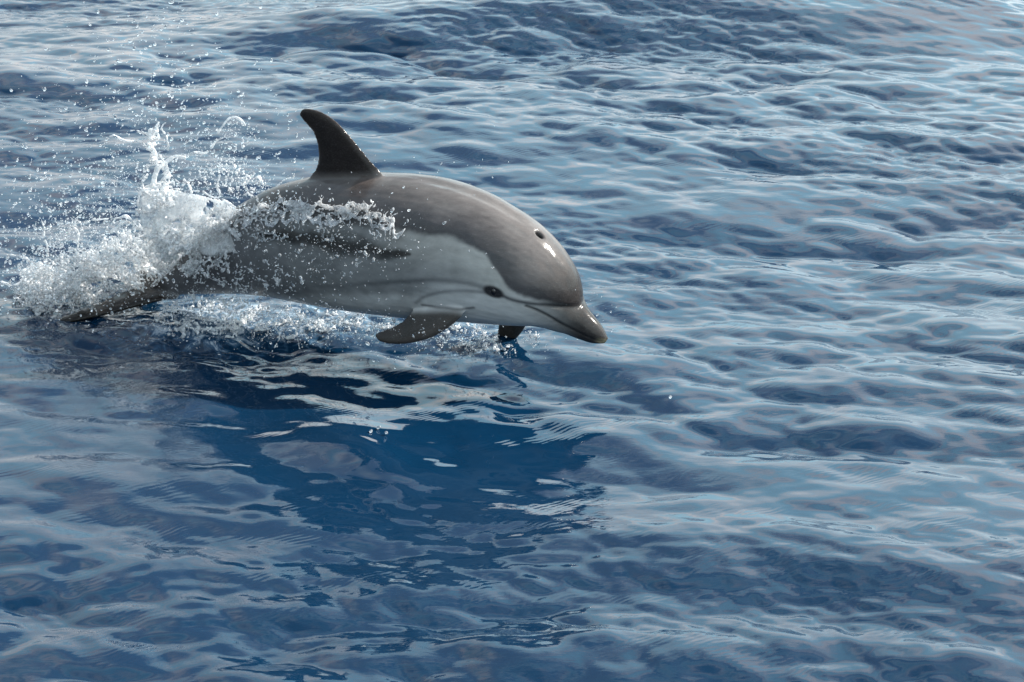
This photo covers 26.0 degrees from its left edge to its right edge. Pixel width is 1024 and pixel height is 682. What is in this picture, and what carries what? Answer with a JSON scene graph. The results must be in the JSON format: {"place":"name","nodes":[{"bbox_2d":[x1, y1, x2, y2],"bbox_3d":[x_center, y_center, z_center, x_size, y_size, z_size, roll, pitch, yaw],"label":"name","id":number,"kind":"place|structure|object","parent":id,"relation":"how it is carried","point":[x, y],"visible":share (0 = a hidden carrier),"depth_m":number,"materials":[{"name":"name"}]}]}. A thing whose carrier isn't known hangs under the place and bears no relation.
{"place":"outdoors","nodes":[
{"label":"outdoors","id":0,"kind":"place"},
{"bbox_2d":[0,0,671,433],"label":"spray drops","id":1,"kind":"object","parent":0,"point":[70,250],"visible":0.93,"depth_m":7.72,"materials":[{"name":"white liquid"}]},
{"bbox_2d":[0,0,1023,681],"bbox_3d":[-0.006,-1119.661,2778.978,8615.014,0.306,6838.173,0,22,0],"label":"sea","id":2,"kind":"structure","parent":0,"point":[788,234],"depth_m":7.57,"materials":[{"name":"liquid"}]},
{"bbox_2d":[0,115,364,348],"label":"splash","id":3,"kind":"object","parent":2,"relation":"on","point":[157,248],"visible":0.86,"depth_m":7.90,"materials":[{"name":"liquid"}]},
{"bbox_2d":[13,287,538,353],"bbox_3d":[-0.908,-0.071,8.003,2.025,0.088,0.472,6,23,14],"label":"foam","id":4,"kind":"object","parent":2,"relation":"on","point":[182,328],"visible":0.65,"depth_m":7.94,"materials":[{"name":"liquid"}]},
{"bbox_2d":[58,109,607,343],"bbox_3d":[-0.624,-0.392,7.723,2.083,0.920,0.608,9,24,22],"label":"dolphin","id":5,"kind":"object","parent":2,"relation":"on","point":[532,278],"visible":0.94,"depth_m":7.39,"materials":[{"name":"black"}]},
{"bbox_2d":[233,196,404,241],"bbox_3d":[-0.681,-0.405,7.486,0.754,0.238,0.095,14,26,32],"label":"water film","id":6,"kind":"object","parent":5,"relation":"on","point":[304,217],"visible":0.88,"depth_m":7.48,"materials":[{"name":"liquid"}]}
]}

